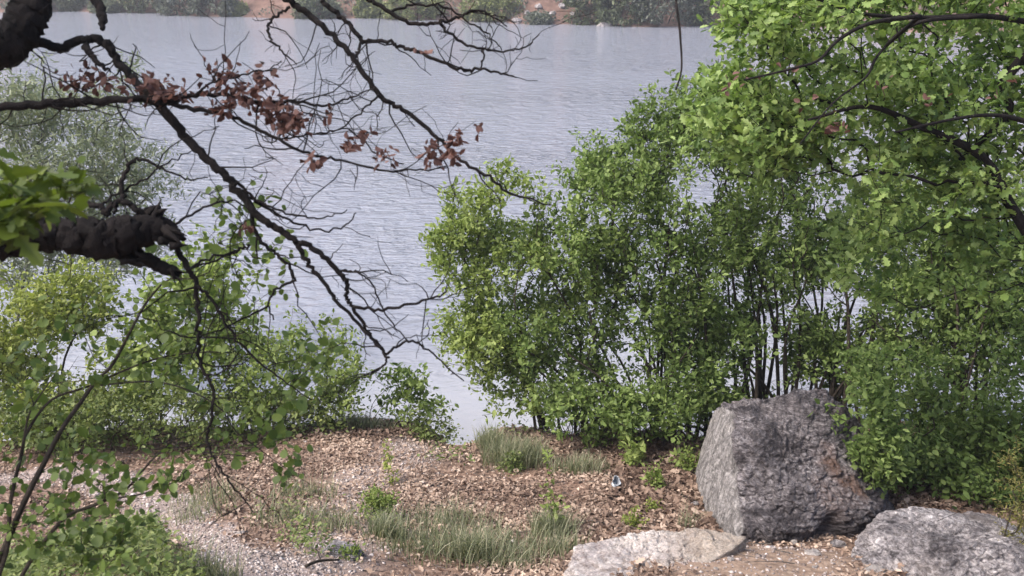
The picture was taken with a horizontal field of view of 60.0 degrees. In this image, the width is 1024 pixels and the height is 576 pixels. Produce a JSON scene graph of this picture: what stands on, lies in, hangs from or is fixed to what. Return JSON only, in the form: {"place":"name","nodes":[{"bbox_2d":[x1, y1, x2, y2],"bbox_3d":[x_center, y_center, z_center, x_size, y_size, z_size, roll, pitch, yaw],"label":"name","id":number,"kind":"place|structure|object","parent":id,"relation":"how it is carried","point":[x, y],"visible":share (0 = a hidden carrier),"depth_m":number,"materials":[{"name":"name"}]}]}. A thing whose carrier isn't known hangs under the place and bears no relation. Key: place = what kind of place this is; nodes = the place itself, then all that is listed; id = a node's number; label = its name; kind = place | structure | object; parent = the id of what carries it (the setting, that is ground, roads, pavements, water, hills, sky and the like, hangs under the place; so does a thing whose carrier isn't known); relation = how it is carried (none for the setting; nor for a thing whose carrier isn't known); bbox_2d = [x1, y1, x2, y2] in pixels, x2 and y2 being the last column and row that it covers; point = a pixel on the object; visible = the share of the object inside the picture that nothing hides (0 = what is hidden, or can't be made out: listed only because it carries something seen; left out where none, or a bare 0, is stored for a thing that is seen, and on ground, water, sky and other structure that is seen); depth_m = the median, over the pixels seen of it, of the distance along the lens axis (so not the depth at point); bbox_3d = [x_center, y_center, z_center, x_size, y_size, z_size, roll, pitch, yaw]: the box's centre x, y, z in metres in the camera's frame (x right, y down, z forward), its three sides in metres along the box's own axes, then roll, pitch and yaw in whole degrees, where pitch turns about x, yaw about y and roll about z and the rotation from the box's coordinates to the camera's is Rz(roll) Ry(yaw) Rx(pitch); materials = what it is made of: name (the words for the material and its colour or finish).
{"place":"outdoors","nodes":[
{"label":"outdoors","id":0,"kind":"place"},
{"bbox_2d":[0,11,1023,445],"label":"lake","id":1,"kind":"structure","parent":0,"point":[586,79],"depth_m":30.20,"materials":[{"name":"liquid"}]},
{"bbox_2d":[0,0,1023,575],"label":"ground","id":2,"kind":"structure","parent":0,"point":[256,6],"depth_m":8.51,"materials":[{"name":"brown soil"}]},
{"bbox_2d":[0,0,9,11],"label":"shore tree","id":3,"kind":"object","parent":2,"relation":"on","point":[3,5],"visible":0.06,"depth_m":85.58,"materials":[{"name":"green plant"}]},
{"bbox_2d":[0,146,104,266],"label":"hazel shoot","id":4,"kind":"object","parent":2,"relation":"on","point":[17,218],"visible":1,"depth_m":2.04,"materials":[{"name":"green plant"}]},
{"bbox_2d":[52,0,88,11],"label":"shore bush","id":5,"kind":"object","parent":2,"relation":"on","point":[64,6],"visible":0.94,"depth_m":87.03,"materials":[{"name":"green plant"}]},
{"bbox_2d":[0,254,144,451],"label":"shrub","id":6,"kind":"object","parent":2,"relation":"on","point":[33,308],"visible":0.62,"depth_m":10.40,"materials":[{"name":"green plant"}]},
{"bbox_2d":[0,323,177,448],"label":"bush","id":7,"kind":"object","parent":2,"relation":"on","point":[12,372],"visible":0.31,"depth_m":10.33,"materials":[{"name":"green plant"}]},
{"bbox_2d":[86,0,122,13],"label":"shore bush","id":8,"kind":"object","parent":2,"relation":"on","point":[112,6],"visible":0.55,"depth_m":85.00,"materials":[{"name":"green plant"}]},
{"bbox_2d":[0,49,214,422],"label":"willow","id":9,"kind":"object","parent":2,"relation":"on","point":[100,142],"visible":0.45,"depth_m":12.49,"materials":[{"name":"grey plant"}]},
{"bbox_2d":[0,374,245,457],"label":"bush","id":10,"kind":"object","parent":2,"relation":"on","point":[93,408],"visible":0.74,"depth_m":9.79,"materials":[{"name":"green plant"}]},
{"bbox_2d":[116,0,171,12],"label":"shore tree","id":11,"kind":"object","parent":2,"relation":"on","point":[128,3],"visible":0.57,"depth_m":84.99,"materials":[{"name":"green plant"}]},
{"bbox_2d":[146,0,202,15],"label":"shore tree","id":12,"kind":"object","parent":2,"relation":"on","point":[167,9],"visible":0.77,"depth_m":82.11,"materials":[{"name":"green plant"}]},
{"bbox_2d":[0,174,357,575],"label":"sapling","id":13,"kind":"object","parent":2,"relation":"on","point":[60,515],"visible":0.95,"depth_m":3.09,"materials":[{"name":"green plant"}]},
{"bbox_2d":[0,474,360,575],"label":"undergrowth","id":14,"kind":"object","parent":2,"relation":"on","point":[17,561],"visible":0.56,"depth_m":5.15,"materials":[{"name":"green plant"}]},
{"bbox_2d":[86,220,279,429],"bbox_3d":[-3.846,0.546,10.604,2.191,2.662,1.731,0,21,0],"label":"bush","id":15,"kind":"object","parent":2,"relation":"on","point":[168,318],"visible":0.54,"depth_m":10.40,"materials":[{"name":"green plant"}]},
{"bbox_2d":[182,0,238,16],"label":"shore tree","id":16,"kind":"object","parent":2,"relation":"on","point":[206,3],"visible":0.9,"depth_m":80.92,"materials":[{"name":"green plant"}]},
{"bbox_2d":[224,0,249,16],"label":"shore bush","id":17,"kind":"object","parent":2,"relation":"on","point":[241,9],"visible":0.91,"depth_m":81.34,"materials":[{"name":"green plant"}]},
{"bbox_2d":[193,380,361,441],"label":"bush","id":18,"kind":"object","parent":2,"relation":"on","point":[320,415],"visible":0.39,"depth_m":10.48,"materials":[{"name":"green plant"}]},
{"bbox_2d":[178,306,378,429],"bbox_3d":[-2.782,1.111,10.596,2.361,1.714,1.240,-5,22,-13],"label":"bush","id":19,"kind":"object","parent":2,"relation":"on","point":[250,374],"visible":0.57,"depth_m":10.41,"materials":[{"name":"green plant"}]},
{"bbox_2d":[0,0,593,553],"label":"oak tree","id":20,"kind":"object","parent":2,"relation":"on","point":[124,238],"visible":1,"depth_m":2.81,"materials":[{"name":"black plant"}]},
{"bbox_2d":[290,0,343,18],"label":"shore bush","id":21,"kind":"object","parent":2,"relation":"on","point":[312,4],"visible":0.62,"depth_m":78.64,"materials":[{"name":"green plant"}]},
{"bbox_2d":[322,539,364,560],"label":"stone slab","id":22,"kind":"structure","parent":2,"relation":"on","point":[337,543],"depth_m":6.62,"materials":[{"name":"grey stone"}]},
{"bbox_2d":[334,541,365,561],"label":"plant","id":23,"kind":"object","parent":2,"relation":"on","point":[353,548],"visible":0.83,"depth_m":6.54,"materials":[{"name":"green plant"}]},
{"bbox_2d":[334,410,395,432],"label":"grass tussock","id":24,"kind":"object","parent":2,"relation":"on","point":[354,418],"depth_m":10.71,"materials":[{"name":"green plant"}]},
{"bbox_2d":[350,0,387,18],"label":"shore bush","id":25,"kind":"object","parent":2,"relation":"on","point":[363,8],"visible":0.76,"depth_m":79.31,"materials":[{"name":"green plant"}]},
{"bbox_2d":[354,483,403,522],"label":"plant","id":26,"kind":"object","parent":2,"relation":"on","point":[382,500],"visible":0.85,"depth_m":7.71,"materials":[{"name":"green plant"}]},
{"bbox_2d":[360,505,414,539],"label":"grass tussock","id":27,"kind":"object","parent":2,"relation":"on","point":[391,524],"depth_m":7.24,"materials":[{"name":"green plant"}]},
{"bbox_2d":[381,438,400,484],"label":"plant","id":28,"kind":"object","parent":2,"relation":"on","point":[388,467],"visible":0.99,"depth_m":8.77,"materials":[{"name":"green plant"}]},
{"bbox_2d":[107,464,708,575],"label":"grass","id":29,"kind":"structure","parent":2,"relation":"on","point":[215,567],"depth_m":7.22,"materials":[{"name":"green plant"}]},
{"bbox_2d":[362,362,458,430],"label":"bush","id":30,"kind":"object","parent":2,"relation":"on","point":[411,384],"visible":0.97,"depth_m":10.63,"materials":[{"name":"green plant"}]},
{"bbox_2d":[380,0,446,20],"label":"shore bush","id":31,"kind":"object","parent":2,"relation":"on","point":[431,12],"visible":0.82,"depth_m":77.50,"materials":[{"name":"green plant"}]},
{"bbox_2d":[393,400,468,445],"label":"bush","id":32,"kind":"object","parent":2,"relation":"on","point":[417,427],"visible":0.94,"depth_m":10.53,"materials":[{"name":"green plant"}]},
{"bbox_2d":[428,515,506,563],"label":"grass tussock","id":33,"kind":"object","parent":2,"relation":"on","point":[477,540],"depth_m":6.96,"materials":[{"name":"green plant"}]},
{"bbox_2d":[0,431,962,575],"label":"gravel","id":34,"kind":"structure","parent":2,"relation":"on","point":[293,561],"depth_m":6.99,"materials":[{"name":"grey gravel"}]},
{"bbox_2d":[305,549,339,567],"bbox_3d":[-1.346,1.896,6.147,0.099,0.289,0.434,6,22,15],"label":"stick","id":35,"kind":"object","parent":34,"relation":"on","point":[314,562],"visible":1,"depth_m":6.09,"materials":[{"name":"brown wood"}]},
{"bbox_2d":[467,421,509,451],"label":"grass tussock","id":36,"kind":"object","parent":2,"relation":"on","point":[491,434],"depth_m":10.21,"materials":[{"name":"green plant"}]},
{"bbox_2d":[457,0,522,21],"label":"shore bush","id":37,"kind":"object","parent":2,"relation":"on","point":[508,5],"visible":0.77,"depth_m":75.76,"materials":[{"name":"green plant"}]},
{"bbox_2d":[2,0,1014,28],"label":"undergrowth","id":38,"kind":"object","parent":2,"relation":"on","point":[510,16],"visible":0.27,"depth_m":76.23,"materials":[{"name":"green plant"}]},
{"bbox_2d":[496,449,526,475],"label":"plant","id":39,"kind":"object","parent":2,"relation":"on","point":[512,465],"visible":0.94,"depth_m":9.49,"materials":[{"name":"green plant"}]},
{"bbox_2d":[0,415,1023,575],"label":"leaf litter","id":40,"kind":"object","parent":2,"relation":"on","point":[246,474],"visible":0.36,"depth_m":8.63,"materials":[{"name":"brown plant"}]},
{"bbox_2d":[475,430,554,469],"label":"grass tussock","id":41,"kind":"object","parent":2,"relation":"on","point":[525,450],"depth_m":9.79,"materials":[{"name":"green plant"}]},
{"bbox_2d":[512,18,521,23],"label":"shore rock","id":42,"kind":"object","parent":2,"relation":"on","point":[514,20],"visible":0.81,"depth_m":74.38,"materials":[{"name":"grey stone"}]},
{"bbox_2d":[416,152,648,434],"bbox_3d":[0.215,0.270,10.533,2.570,3.886,1.745,-5,22,-13],"label":"shrub","id":43,"kind":"object","parent":2,"relation":"on","point":[476,330],"visible":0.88,"depth_m":10.19,"materials":[{"name":"green plant"}]},
{"bbox_2d":[535,3,542,8],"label":"shore rock","id":44,"kind":"object","parent":2,"relation":"on","point":[538,6],"visible":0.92,"depth_m":75.20,"materials":[{"name":"grey stone"}]},
{"bbox_2d":[523,9,555,24],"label":"shore bush","id":45,"kind":"object","parent":2,"relation":"on","point":[537,18],"visible":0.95,"depth_m":73.39,"materials":[{"name":"green plant"}]},
{"bbox_2d":[520,501,583,540],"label":"grass tussock","id":46,"kind":"object","parent":2,"relation":"on","point":[543,519],"depth_m":7.54,"materials":[{"name":"green plant"}]},
{"bbox_2d":[537,443,569,527],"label":"plant","id":47,"kind":"object","parent":2,"relation":"on","point":[548,495],"visible":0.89,"depth_m":7.60,"materials":[{"name":"green plant"}]},
{"bbox_2d":[510,416,599,435],"bbox_3d":[0.738,1.649,10.906,1.647,1.117,1.074,0,21,0],"label":"dead brush","id":48,"kind":"object","parent":2,"relation":"on","point":[570,433],"visible":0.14,"depth_m":10.73,"materials":[{"name":"brown plant"}]},
{"bbox_2d":[478,128,668,444],"bbox_3d":[0.742,0.189,10.305,2.222,3.936,2.591,0,21,0],"label":"shrub","id":49,"kind":"object","parent":2,"relation":"on","point":[584,182],"visible":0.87,"depth_m":9.95,"materials":[{"name":"green plant"}]},
{"bbox_2d":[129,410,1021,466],"bbox_3d":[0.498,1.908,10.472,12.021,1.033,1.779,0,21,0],"label":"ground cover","id":50,"kind":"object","parent":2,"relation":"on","point":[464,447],"visible":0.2,"depth_m":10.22,"materials":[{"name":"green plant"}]},
{"bbox_2d":[550,447,611,475],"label":"grass tussock","id":51,"kind":"object","parent":2,"relation":"on","point":[585,462],"depth_m":9.39,"materials":[{"name":"green plant"}]},
{"bbox_2d":[562,0,621,25],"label":"shore tree","id":52,"kind":"object","parent":2,"relation":"on","point":[578,5],"visible":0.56,"depth_m":73.06,"materials":[{"name":"green plant"}]},
{"bbox_2d":[579,427,612,449],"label":"plant","id":53,"kind":"object","parent":2,"relation":"on","point":[595,443],"visible":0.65,"depth_m":10.22,"materials":[{"name":"green plant"}]},
{"bbox_2d":[597,22,613,26],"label":"shore rock","id":54,"kind":"object","parent":2,"relation":"on","point":[604,24],"visible":0.34,"depth_m":72.07,"materials":[{"name":"grey stone"}]},
{"bbox_2d":[611,475,620,486],"bbox_3d":[1.043,1.945,8.874,0.095,0.151,0.136,0,21,0],"label":"crushed cup","id":55,"kind":"object","parent":2,"relation":"on","point":[616,481],"visible":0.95,"depth_m":8.87,"materials":[{"name":"grey"}]},
{"bbox_2d":[593,0,652,26],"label":"shore tree","id":56,"kind":"object","parent":2,"relation":"on","point":[604,16],"visible":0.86,"depth_m":71.57,"materials":[{"name":"green plant"}]},
{"bbox_2d":[617,430,652,466],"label":"plant","id":57,"kind":"object","parent":2,"relation":"on","point":[630,456],"visible":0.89,"depth_m":9.60,"materials":[{"name":"green plant"}]},
{"bbox_2d":[621,505,649,529],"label":"plant","id":58,"kind":"object","parent":2,"relation":"on","point":[634,522],"visible":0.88,"depth_m":7.77,"materials":[{"name":"green plant"}]},
{"bbox_2d":[566,408,704,441],"bbox_3d":[1.647,1.715,10.821,2.415,1.396,1.329,0,21,0],"label":"dead brush","id":59,"kind":"object","parent":2,"relation":"on","point":[648,428],"visible":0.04,"depth_m":10.75,"materials":[{"name":"brown plant"}]},
{"bbox_2d":[639,462,665,489],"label":"plant","id":60,"kind":"object","parent":2,"relation":"on","point":[658,477],"visible":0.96,"depth_m":8.88,"materials":[{"name":"green plant"}]},
{"bbox_2d":[643,496,662,511],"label":"plant","id":61,"kind":"object","parent":2,"relation":"on","point":[654,504],"visible":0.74,"depth_m":8.24,"materials":[{"name":"green plant"}]},
{"bbox_2d":[564,528,746,575],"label":"ledge rock","id":62,"kind":"object","parent":2,"relation":"on","point":[606,557],"visible":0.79,"depth_m":6.35,"materials":[{"name":"beige stone"}]},
{"bbox_2d":[629,0,700,26],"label":"shore tree","id":63,"kind":"object","parent":2,"relation":"on","point":[683,17],"visible":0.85,"depth_m":71.07,"materials":[{"name":"green plant"}]},
{"bbox_2d":[563,69,779,453],"bbox_3d":[1.797,-0.060,10.243,2.434,4.665,2.830,0,21,0],"label":"shrub","id":64,"kind":"object","parent":2,"relation":"on","point":[664,397],"visible":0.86,"depth_m":9.87,"materials":[{"name":"green plant"}]},
{"bbox_2d":[669,443,699,471],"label":"plant","id":65,"kind":"object","parent":2,"relation":"on","point":[690,465],"visible":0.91,"depth_m":9.49,"materials":[{"name":"green plant"}]},
{"bbox_2d":[684,0,752,26],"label":"shore tree","id":66,"kind":"object","parent":2,"relation":"on","point":[699,4],"visible":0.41,"depth_m":71.82,"materials":[{"name":"green plant"}]},
{"bbox_2d":[641,70,853,440],"bbox_3d":[2.864,-0.126,10.763,2.596,5.067,2.900,0,21,0],"label":"shrub","id":67,"kind":"object","parent":2,"relation":"on","point":[746,226],"visible":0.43,"depth_m":10.31,"materials":[{"name":"green plant"}]},
{"bbox_2d":[703,367,853,425],"bbox_3d":[3.466,1.588,10.889,2.404,1.382,1.657,0,21,0],"label":"dead brush","id":68,"kind":"object","parent":2,"relation":"on","point":[782,387],"visible":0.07,"depth_m":10.73,"materials":[{"name":"brown plant"}]},
{"bbox_2d":[695,388,894,544],"bbox_3d":[2.654,1.724,8.363,1.714,1.524,2.387,0,21,0],"label":"boulder","id":69,"kind":"object","parent":2,"relation":"on","point":[775,468],"visible":0.65,"depth_m":7.76,"materials":[{"name":"grey stone"}]},
{"bbox_2d":[804,548,820,555],"bbox_3d":[2.203,1.942,6.485,0.119,0.045,0.082,-8,23,-20],"label":"stone","id":70,"kind":"object","parent":2,"relation":"on","point":[815,552],"visible":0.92,"depth_m":6.47,"materials":[{"name":"beige stone"}]},
{"bbox_2d":[830,539,846,547],"bbox_3d":[2.670,2.095,7.259,0.125,0.074,0.107,0,21,0],"label":"stone","id":71,"kind":"object","parent":2,"relation":"on","point":[836,543],"visible":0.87,"depth_m":7.22,"materials":[{"name":"grey stone"}]},
{"bbox_2d":[661,0,1023,320],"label":"oak tree","id":72,"kind":"object","parent":2,"relation":"on","point":[734,105],"visible":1,"depth_m":6.25,"materials":[{"name":"green plant"}]},
{"bbox_2d":[746,71,983,423],"bbox_3d":[4.366,-0.420,11.087,3.109,4.434,3.018,0,21,0],"label":"shrub","id":73,"kind":"object","parent":2,"relation":"on","point":[848,330],"visible":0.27,"depth_m":10.75,"materials":[{"name":"green plant"}]},
{"bbox_2d":[861,564,886,575],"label":"stone","id":74,"kind":"object","parent":2,"relation":"on","point":[877,568],"visible":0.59,"depth_m":6.17,"materials":[{"name":"grey stone"}]},
{"bbox_2d":[807,336,1018,499],"bbox_3d":[3.938,1.269,8.695,2.756,1.681,1.638,-11,24,-25],"label":"shrub","id":75,"kind":"object","parent":2,"relation":"on","point":[899,452],"visible":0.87,"depth_m":8.32,"materials":[{"name":"green plant"}]},
{"bbox_2d":[825,150,1023,445],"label":"shrub","id":76,"kind":"object","parent":2,"relation":"on","point":[957,331],"visible":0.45,"depth_m":9.86,"materials":[{"name":"green plant"}]},
{"bbox_2d":[851,506,1023,575],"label":"boulder","id":77,"kind":"object","parent":2,"relation":"on","point":[917,541],"visible":0.93,"depth_m":6.39,"materials":[{"name":"grey stone"}]},
{"bbox_2d":[923,334,1023,511],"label":"shrub","id":78,"kind":"object","parent":2,"relation":"on","point":[996,442],"visible":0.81,"depth_m":8.29,"materials":[{"name":"green plant"}]},
{"bbox_2d":[938,435,1023,544],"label":"juniper","id":79,"kind":"object","parent":2,"relation":"on","point":[1017,503],"visible":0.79,"depth_m":6.65,"materials":[{"name":"green plant"}]},
{"bbox_2d":[999,207,1023,411],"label":"shrub","id":80,"kind":"object","parent":2,"relation":"on","point":[1018,325],"visible":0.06,"depth_m":10.51,"materials":[{"name":"green plant"}]}
]}

